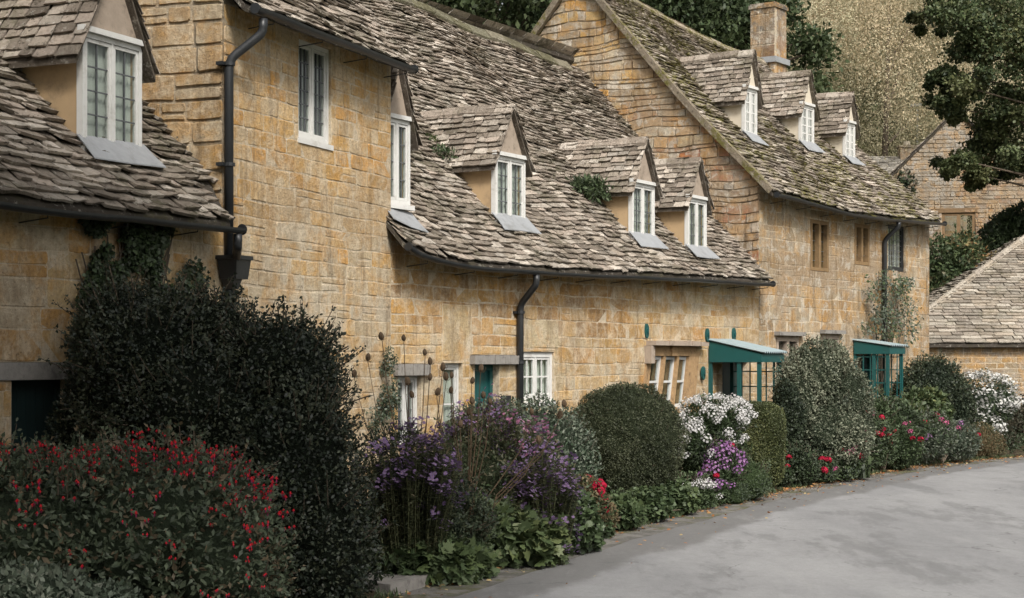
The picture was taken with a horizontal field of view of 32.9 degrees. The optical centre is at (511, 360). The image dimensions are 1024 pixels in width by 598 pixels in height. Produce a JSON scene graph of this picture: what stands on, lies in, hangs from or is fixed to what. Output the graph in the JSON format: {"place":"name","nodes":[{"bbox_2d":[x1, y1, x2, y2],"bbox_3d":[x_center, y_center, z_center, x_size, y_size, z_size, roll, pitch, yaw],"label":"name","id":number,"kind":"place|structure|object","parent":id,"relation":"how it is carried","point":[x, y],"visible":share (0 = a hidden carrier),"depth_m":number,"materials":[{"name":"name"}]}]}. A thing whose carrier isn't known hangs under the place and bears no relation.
{"place":"outdoors","nodes":[
{"label":"outdoors","id":0,"kind":"place"},
{"bbox_2d":[356,444,1023,597],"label":"garden soil","id":1,"kind":"structure","parent":0,"point":[1018,453],"depth_m":33.22,"materials":[{"name":"brown soil"}]},
{"bbox_2d":[0,555,143,597],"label":"lavender clump","id":2,"kind":"object","parent":1,"relation":"on","point":[42,580],"visible":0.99,"depth_m":10.74,"materials":[{"name":"green plant"}]},
{"bbox_2d":[0,416,306,597],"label":"fuchsia bush","id":3,"kind":"object","parent":1,"relation":"on","point":[182,531],"visible":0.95,"depth_m":11.29,"materials":[{"name":"green plant"}]},
{"bbox_2d":[37,260,397,597],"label":"holly bush","id":4,"kind":"object","parent":1,"relation":"on","point":[228,377],"visible":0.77,"depth_m":13.83,"materials":[{"name":"green plant"}]},
{"bbox_2d":[362,542,410,571],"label":"daylily","id":5,"kind":"object","parent":1,"relation":"on","point":[386,563],"visible":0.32,"depth_m":15.32,"materials":[{"name":"green plant"}]},
{"bbox_2d":[365,572,433,595],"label":"stone slab","id":6,"kind":"structure","parent":1,"relation":"on","point":[402,583],"depth_m":14.89,"materials":[{"name":"grey stone"}]},
{"bbox_2d":[350,332,450,480],"bbox_3d":[-1.029,0.842,15.905,0.935,2.218,0.308,0,0,0],"label":"teasel","id":7,"kind":"object","parent":1,"relation":"on","point":[368,356],"visible":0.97,"depth_m":15.91,"materials":[{"name":"brown plant"}]},
{"bbox_2d":[351,415,468,584],"bbox_3d":[-0.890,1.241,15.532,1.039,1.499,1.211,0,0,0],"label":"aster clump","id":8,"kind":"object","parent":1,"relation":"on","point":[436,475],"visible":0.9,"depth_m":15.27,"materials":[{"name":"purple plant"}]},
{"bbox_2d":[348,416,501,554],"bbox_3d":[-0.855,1.248,15.863,1.533,1.488,1.183,0,0,0],"label":"leafy mound","id":9,"kind":"object","parent":1,"relation":"on","point":[460,518],"visible":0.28,"depth_m":15.73,"materials":[{"name":"green plant"}]},
{"bbox_2d":[362,529,502,586],"bbox_3d":[-0.760,1.730,15.754,1.362,0.740,1.279,0,0,0],"label":"cranesbill mound","id":10,"kind":"object","parent":1,"relation":"on","point":[470,563],"visible":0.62,"depth_m":15.28,"materials":[{"name":"green plant"}]},
{"bbox_2d":[455,482,494,542],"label":"aster clump","id":11,"kind":"object","parent":1,"relation":"on","point":[482,520],"visible":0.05,"depth_m":16.18,"materials":[{"name":"green plant"}]},
{"bbox_2d":[435,383,561,478],"bbox_3d":[-0.190,1.109,17.747,1.425,1.763,1.174,0,0,0],"label":"aster clump","id":12,"kind":"object","parent":1,"relation":"on","point":[508,422],"visible":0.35,"depth_m":17.51,"materials":[{"name":"purple plant"}]},
{"bbox_2d":[434,363,567,537],"bbox_3d":[-0.105,0.989,16.351,1.282,1.925,0.240,0,0,-3],"label":"teasel","id":13,"kind":"object","parent":1,"relation":"on","point":[469,412],"visible":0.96,"depth_m":16.34,"materials":[{"name":"brown plant"}]},
{"bbox_2d":[421,403,583,518],"bbox_3d":[-0.168,1.205,17.561,1.826,1.574,1.299,0,0,0],"label":"leafy mound","id":14,"kind":"object","parent":1,"relation":"on","point":[488,480],"visible":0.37,"depth_m":17.33,"materials":[{"name":"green plant"}]},
{"bbox_2d":[461,491,575,568],"bbox_3d":[-0.051,1.673,16.974,1.372,0.835,1.288,0,0,0],"label":"cranesbill mound","id":15,"kind":"object","parent":1,"relation":"on","point":[520,538],"visible":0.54,"depth_m":16.54,"materials":[{"name":"green plant"}]},
{"bbox_2d":[446,389,603,491],"bbox_3d":[0.146,1.152,19.808,1.826,1.678,1.538,0,0,0],"label":"variegated shrub","id":16,"kind":"object","parent":1,"relation":"on","point":[569,438],"visible":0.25,"depth_m":19.51,"materials":[{"name":"green plant"}]},
{"bbox_2d":[572,472,619,528],"bbox_3d":[0.879,1.607,19.371,0.617,0.772,1.147,0,0,8],"label":"red phlox","id":17,"kind":"object","parent":1,"relation":"on","point":[608,510],"visible":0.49,"depth_m":19.09,"materials":[{"name":"green plant"}]},
{"bbox_2d":[568,380,690,494],"bbox_3d":[1.505,1.121,22.801,1.690,1.732,1.673,0,0,0],"label":"domed bush","id":18,"kind":"object","parent":1,"relation":"on","point":[638,430],"visible":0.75,"depth_m":22.23,"materials":[{"name":"green plant"}]},
{"bbox_2d":[257,427,1023,597],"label":"ground cover","id":19,"kind":"object","parent":1,"relation":"on","point":[1014,446],"visible":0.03,"depth_m":20.70,"materials":[{"name":"green plant"}]},
{"bbox_2d":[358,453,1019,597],"bbox_3d":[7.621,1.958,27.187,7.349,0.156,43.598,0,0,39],"label":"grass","id":20,"kind":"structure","parent":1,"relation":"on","point":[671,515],"depth_m":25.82,"materials":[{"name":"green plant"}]},
{"bbox_2d":[676,470,722,508],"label":"phlox clump","id":21,"kind":"object","parent":1,"relation":"on","point":[705,488],"visible":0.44,"depth_m":23.10,"materials":[{"name":"green plant"}]},
{"bbox_2d":[675,428,754,485],"bbox_3d":[2.754,1.422,24.194,1.309,1.134,0.999,0,0,-33],"label":"leafy mound","id":22,"kind":"object","parent":1,"relation":"on","point":[686,469],"visible":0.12,"depth_m":24.05,"materials":[{"name":"green plant"}]},
{"bbox_2d":[678,389,758,470],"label":"phlox clump","id":23,"kind":"object","parent":1,"relation":"on","point":[709,418],"visible":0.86,"depth_m":23.77,"materials":[{"name":"white plant"}]},
{"bbox_2d":[693,430,749,504],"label":"phlox clump","id":24,"kind":"object","parent":1,"relation":"on","point":[722,471],"visible":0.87,"depth_m":23.53,"materials":[{"name":"purple plant"}]},
{"bbox_2d":[721,450,772,503],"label":"soft shrub","id":25,"kind":"object","parent":1,"relation":"on","point":[757,486],"visible":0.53,"depth_m":24.30,"materials":[{"name":"green plant"}]},
{"bbox_2d":[733,400,787,487],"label":"box hedge","id":26,"kind":"object","parent":1,"relation":"on","point":[767,440],"visible":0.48,"depth_m":26.02,"materials":[{"name":"green plant"}]},
{"bbox_2d":[772,376,806,453],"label":"bay shrub","id":27,"kind":"object","parent":1,"relation":"on","point":[795,425],"visible":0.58,"depth_m":27.79,"materials":[{"name":"green plant"}]},
{"bbox_2d":[777,439,822,486],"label":"dahlia mound","id":28,"kind":"object","parent":1,"relation":"on","point":[802,465],"visible":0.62,"depth_m":27.08,"materials":[{"name":"green plant"}]},
{"bbox_2d":[768,333,880,471],"bbox_3d":[5.137,0.767,28.585,1.967,2.446,1.800,0,0,0],"label":"variegated bush","id":29,"kind":"object","parent":1,"relation":"on","point":[827,381],"visible":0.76,"depth_m":28.25,"materials":[{"name":"green plant"}]},
{"bbox_2d":[806,445,864,482],"bbox_3d":[5.219,1.572,28.192,0.978,0.846,1.255,0,0,24],"label":"dahlia mound","id":30,"kind":"object","parent":1,"relation":"on","point":[830,472],"visible":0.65,"depth_m":27.97,"materials":[{"name":"green plant"}]},
{"bbox_2d":[846,455,883,478],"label":"daylily","id":31,"kind":"object","parent":1,"relation":"on","point":[865,469],"visible":0.39,"depth_m":28.76,"materials":[{"name":"green plant"}]},
{"bbox_2d":[862,408,930,470],"bbox_3d":[6.635,1.390,30.881,1.993,1.209,1.078,0,0,-39],"label":"dahlia mound","id":32,"kind":"object","parent":1,"relation":"on","point":[897,446],"visible":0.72,"depth_m":30.88,"materials":[{"name":"green plant"}]},
{"bbox_2d":[866,384,936,463],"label":"climbing hydrangea","id":33,"kind":"object","parent":1,"relation":"on","point":[891,404],"visible":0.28,"depth_m":31.86,"materials":[{"name":"green plant"}]},
{"bbox_2d":[898,384,955,455],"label":"yellow green shrub","id":34,"kind":"object","parent":1,"relation":"on","point":[935,399],"visible":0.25,"depth_m":33.36,"materials":[{"name":"green plant"}]},
{"bbox_2d":[890,349,981,426],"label":"dark round bush","id":35,"kind":"object","parent":1,"relation":"on","point":[938,371],"visible":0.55,"depth_m":35.39,"materials":[{"name":"green plant"}]},
{"bbox_2d":[910,404,982,464],"bbox_3d":[8.162,1.408,33.068,1.211,1.175,2.420,0,0,40],"label":"dahlia mound","id":36,"kind":"object","parent":1,"relation":"on","point":[949,441],"visible":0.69,"depth_m":32.58,"materials":[{"name":"green plant"}]},
{"bbox_2d":[963,421,1007,457],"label":"brown shrub","id":37,"kind":"object","parent":1,"relation":"on","point":[991,446],"visible":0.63,"depth_m":34.80,"materials":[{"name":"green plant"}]},
{"bbox_2d":[961,367,1023,434],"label":"phlox clump","id":38,"kind":"object","parent":1,"relation":"on","point":[1002,399],"visible":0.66,"depth_m":36.16,"materials":[{"name":"white plant"}]},
{"bbox_2d":[990,394,1023,448],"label":"barn creeper","id":39,"kind":"object","parent":1,"relation":"on","point":[1016,424],"visible":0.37,"depth_m":39.04,"materials":[{"name":"green plant"}]},
{"bbox_2d":[386,456,1023,597],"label":"road shoulder","id":40,"kind":"object","parent":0,"point":[434,590],"visible":0.69,"depth_m":20.69},
{"bbox_2d":[558,487,605,554],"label":"hydrangea","id":41,"kind":"object","parent":40,"relation":"on","point":[591,527],"visible":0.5,"depth_m":17.68,"materials":[{"name":"green plant"}]},
{"bbox_2d":[601,478,702,538],"bbox_3d":[1.467,1.762,20.912,0.790,0.512,3.747,0,0,24],"label":"ladys mantle","id":42,"kind":"object","parent":40,"relation":"on","point":[640,504],"visible":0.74,"depth_m":21.08,"materials":[{"name":"green plant"}]},
{"bbox_2d":[383,456,1022,597],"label":"fallen leaves","id":43,"kind":"object","parent":40,"relation":"on","point":[807,486],"visible":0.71,"depth_m":26.40,"materials":[{"name":"brown plant"}]},
{"bbox_2d":[453,459,1023,597],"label":"road","id":44,"kind":"structure","parent":0,"point":[955,532],"depth_m":17.78,"materials":[{"name":"grey asphalt"}]},
{"bbox_2d":[838,60,934,155],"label":"hill","id":45,"kind":"structure","parent":0,"point":[881,135],"depth_m":104.45,"materials":[{"name":"green plant"}]},
{"bbox_2d":[499,0,1023,149],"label":"woodland","id":46,"kind":"object","parent":45,"relation":"on","point":[881,80],"depth_m":104.37,"materials":[{"name":"green plant"}]},
{"bbox_2d":[785,0,935,155],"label":"golden tree","id":47,"kind":"object","parent":45,"relation":"on","point":[836,88],"visible":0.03,"depth_m":82.70,"materials":[{"name":"beige plant"}]},
{"bbox_2d":[786,0,1023,231],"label":"golden tree","id":48,"kind":"object","parent":45,"relation":"on","point":[818,15],"visible":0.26,"depth_m":73.03,"materials":[{"name":"beige plant"}]},
{"bbox_2d":[856,26,1023,233],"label":"golden tree","id":49,"kind":"object","parent":45,"relation":"on","point":[878,95],"visible":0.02,"depth_m":80.38,"materials":[{"name":"beige plant"}]},
{"label":"ground","id":50,"kind":"structure","parent":0,"visible":0},
{"bbox_2d":[0,0,246,473],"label":"stone cottage","id":51,"kind":"structure","parent":50,"relation":"on","point":[83,135],"depth_m":15.82,"materials":[{"name":"stone"}]},
{"bbox_2d":[11,379,59,473],"bbox_3d":[-4.195,1.084,14.985,0.120,1.832,0.837,0,0,24],"label":"door","id":52,"kind":"structure","parent":51,"relation":"in","point":[31,400],"depth_m":15.06,"materials":[{"name":"green paint"}]},
{"bbox_2d":[75,219,210,309],"bbox_3d":[-3.364,-0.416,16.114,0.242,2.124,2.047,0,0,24],"label":"ivy","id":53,"kind":"object","parent":51,"relation":"attached to","point":[146,245],"visible":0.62,"depth_m":15.84,"materials":[{"name":"green plant"}]},
{"bbox_2d":[138,0,418,500],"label":"stone cottage","id":54,"kind":"structure","parent":50,"relation":"on","point":[275,115],"depth_m":18.89,"materials":[{"name":"stone"}]},
{"bbox_2d":[297,39,333,150],"bbox_3d":[-2.248,-2.951,19.344,0.155,1.145,0.844,0,0,21],"label":"window","id":55,"kind":"structure","parent":54,"relation":"in","point":[313,60],"depth_m":19.38,"materials":[{"name":"white paint"}]},
{"bbox_2d":[361,346,401,436],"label":"wall shrub","id":56,"kind":"object","parent":54,"relation":"attached to","point":[394,402],"visible":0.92,"depth_m":20.89,"materials":[{"name":"green plant"}]},
{"bbox_2d":[429,0,543,32],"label":"broadleaf tree","id":57,"kind":"object","parent":50,"relation":"on","point":[505,5],"visible":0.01,"depth_m":44.90,"materials":[{"name":"green plant"}]},
{"bbox_2d":[427,0,551,32],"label":"broadleaf tree","id":58,"kind":"object","parent":50,"relation":"on","point":[534,7],"visible":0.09,"depth_m":44.17,"materials":[{"name":"green plant"}]},
{"bbox_2d":[499,444,584,565],"bbox_3d":[0.288,1.424,16.913,0.849,1.248,0.955,0,0,0],"label":"aster clump","id":59,"kind":"object","parent":50,"relation":"on","point":[523,486],"visible":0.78,"depth_m":16.83,"materials":[{"name":"purple plant"}]},
{"bbox_2d":[358,0,786,470],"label":"stone cottage","id":60,"kind":"structure","parent":50,"relation":"on","point":[512,254],"depth_m":26.15,"materials":[{"name":"stone"}]},
{"bbox_2d":[398,376,416,443],"bbox_3d":[-1.368,0.621,21.612,0.105,0.857,0.512,0,0,30],"label":"window","id":61,"kind":"structure","parent":60,"relation":"in","point":[402,416],"depth_m":21.62,"materials":[{"name":"white paint"}]},
{"bbox_2d":[424,133,438,141],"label":"moss tuft","id":62,"kind":"object","parent":60,"relation":"on","point":[434,137],"visible":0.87,"depth_m":24.43,"materials":[{"name":"green plant"}]},
{"bbox_2d":[430,142,458,160],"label":"roof weed","id":63,"kind":"object","parent":60,"relation":"on","point":[444,149],"visible":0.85,"depth_m":24.16,"materials":[{"name":"green plant"}]},
{"bbox_2d":[443,363,458,427],"bbox_3d":[-0.859,0.569,22.476,0.105,1.062,0.458,0,0,30],"label":"window","id":64,"kind":"structure","parent":60,"relation":"in","point":[452,367],"depth_m":22.59,"materials":[{"name":"white paint"}]},
{"bbox_2d":[475,365,492,404],"bbox_3d":[-0.461,1.028,23.225,0.100,1.944,0.628,0,0,31],"label":"door","id":65,"kind":"structure","parent":60,"relation":"in","point":[486,380],"depth_m":23.34,"materials":[{"name":"teal paint"}]},
{"bbox_2d":[524,352,555,405],"bbox_3d":[0.310,0.262,24.352,0.155,0.755,0.997,0,0,30],"label":"window","id":66,"kind":"structure","parent":60,"relation":"in","point":[541,362],"depth_m":24.52,"materials":[{"name":"white paint"}]},
{"bbox_2d":[565,172,613,203],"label":"fern","id":67,"kind":"object","parent":60,"relation":"on","point":[598,187],"visible":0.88,"depth_m":27.26,"materials":[{"name":"green plant"}]},
{"bbox_2d":[642,341,708,412],"bbox_3d":[2.559,0.270,28.098,0.399,1.176,2.292,0,0,31],"label":"window","id":68,"kind":"structure","parent":60,"relation":"in","point":[681,372],"depth_m":28.20,"materials":[{"name":"white stone"}]},
{"bbox_2d":[722,362,736,399],"bbox_3d":[3.743,0.995,30.462,0.040,1.970,1.172,0,0,31],"label":"door","id":69,"kind":"structure","parent":60,"relation":"in","point":[725,365],"depth_m":30.50,"materials":[{"name":"green paint"}]},
{"bbox_2d":[544,0,795,62],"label":"broadleaf tree","id":70,"kind":"object","parent":50,"relation":"on","point":[700,14],"visible":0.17,"depth_m":47.25,"materials":[{"name":"green plant"}]},
{"bbox_2d":[475,0,946,400],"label":"stone cottage","id":71,"kind":"structure","parent":50,"relation":"on","point":[818,214],"depth_m":33.45,"materials":[{"name":"stone"}]},
{"bbox_2d":[776,337,798,369],"bbox_3d":[5.051,-0.092,32.279,0.182,0.674,0.947,0,0,34],"label":"window","id":72,"kind":"structure","parent":71,"relation":"in","point":[781,342],"depth_m":32.24,"materials":[{"name":"white glass"}]},
{"bbox_2d":[810,219,828,271],"bbox_3d":[5.857,-2.207,33.467,0.182,0.980,0.832,0,0,34],"label":"window","id":73,"kind":"structure","parent":71,"relation":"in","point":[819,230],"depth_m":33.43,"materials":[{"name":"brown stone"}]},
{"bbox_2d":[822,335,838,346],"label":"window","id":74,"kind":"structure","parent":71,"relation":"in","point":[832,337],"depth_m":33.87,"materials":[{"name":"beige glass"}]},
{"bbox_2d":[854,223,869,265],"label":"window","id":75,"kind":"structure","parent":71,"relation":"in","point":[861,232],"depth_m":35.14,"materials":[{"name":"brown stone"}]},
{"bbox_2d":[861,357,871,393],"bbox_3d":[7.229,0.941,35.675,0.040,2.078,1.120,0,0,34],"label":"door","id":76,"kind":"structure","parent":71,"relation":"in","point":[865,358],"depth_m":35.70,"materials":[{"name":"green paint"}]},
{"bbox_2d":[857,266,923,390],"bbox_3d":[7.905,-0.006,35.888,0.444,3.912,3.167,0,0,34],"label":"climbing rose","id":77,"kind":"object","parent":71,"relation":"attached to","point":[893,326],"visible":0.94,"depth_m":35.81,"materials":[{"name":"green plant"}]},
{"bbox_2d":[888,224,905,272],"bbox_3d":[8.078,-2.347,36.740,0.155,1.018,1.063,0,0,34],"label":"window","id":78,"kind":"structure","parent":71,"relation":"in","point":[897,239],"depth_m":36.98,"materials":[{"name":"grey glass"}]},
{"bbox_2d":[676,0,849,92],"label":"broadleaf tree","id":79,"kind":"object","parent":50,"relation":"on","point":[804,44],"visible":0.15,"depth_m":51.01,"materials":[{"name":"green plant"}]},
{"bbox_2d":[794,65,829,92],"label":"broadleaf tree","id":80,"kind":"object","parent":50,"relation":"on","point":[808,66],"depth_m":53.87,"materials":[{"name":"green plant"}]},
{"bbox_2d":[870,141,966,234],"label":"outbuilding","id":81,"kind":"structure","parent":50,"relation":"on","point":[883,163],"depth_m":71.92,"materials":[{"name":"stone"}]},
{"bbox_2d":[889,119,1023,258],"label":"stone house","id":82,"kind":"structure","parent":50,"relation":"on","point":[938,195],"depth_m":59.12,"materials":[{"name":"beige stone"}]},
{"bbox_2d":[895,168,917,193],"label":"wall ivy","id":83,"kind":"object","parent":82,"relation":"attached to","point":[906,183],"depth_m":59.35,"materials":[{"name":"green plant"}]},
{"bbox_2d":[938,208,978,237],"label":"window","id":84,"kind":"structure","parent":82,"relation":"in","point":[945,211],"depth_m":59.09,"materials":[{"name":"beige stone"}]},
{"bbox_2d":[902,0,1023,192],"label":"maple tree","id":85,"kind":"object","parent":50,"relation":"on","point":[984,32],"visible":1,"depth_m":47.34,"materials":[{"name":"green plant"}]},
{"bbox_2d":[929,215,996,292],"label":"tall shrub","id":86,"kind":"object","parent":50,"relation":"on","point":[958,256],"visible":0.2,"depth_m":46.96,"materials":[{"name":"green plant"}]},
{"bbox_2d":[929,235,1023,410],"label":"stone barn","id":87,"kind":"structure","parent":50,"relation":"on","point":[976,318],"depth_m":42.83,"materials":[{"name":"stone"}]},
{"bbox_2d":[977,199,1023,252],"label":"bush","id":88,"kind":"object","parent":50,"relation":"on","point":[1004,226],"visible":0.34,"depth_m":49.74,"materials":[{"name":"green plant"}]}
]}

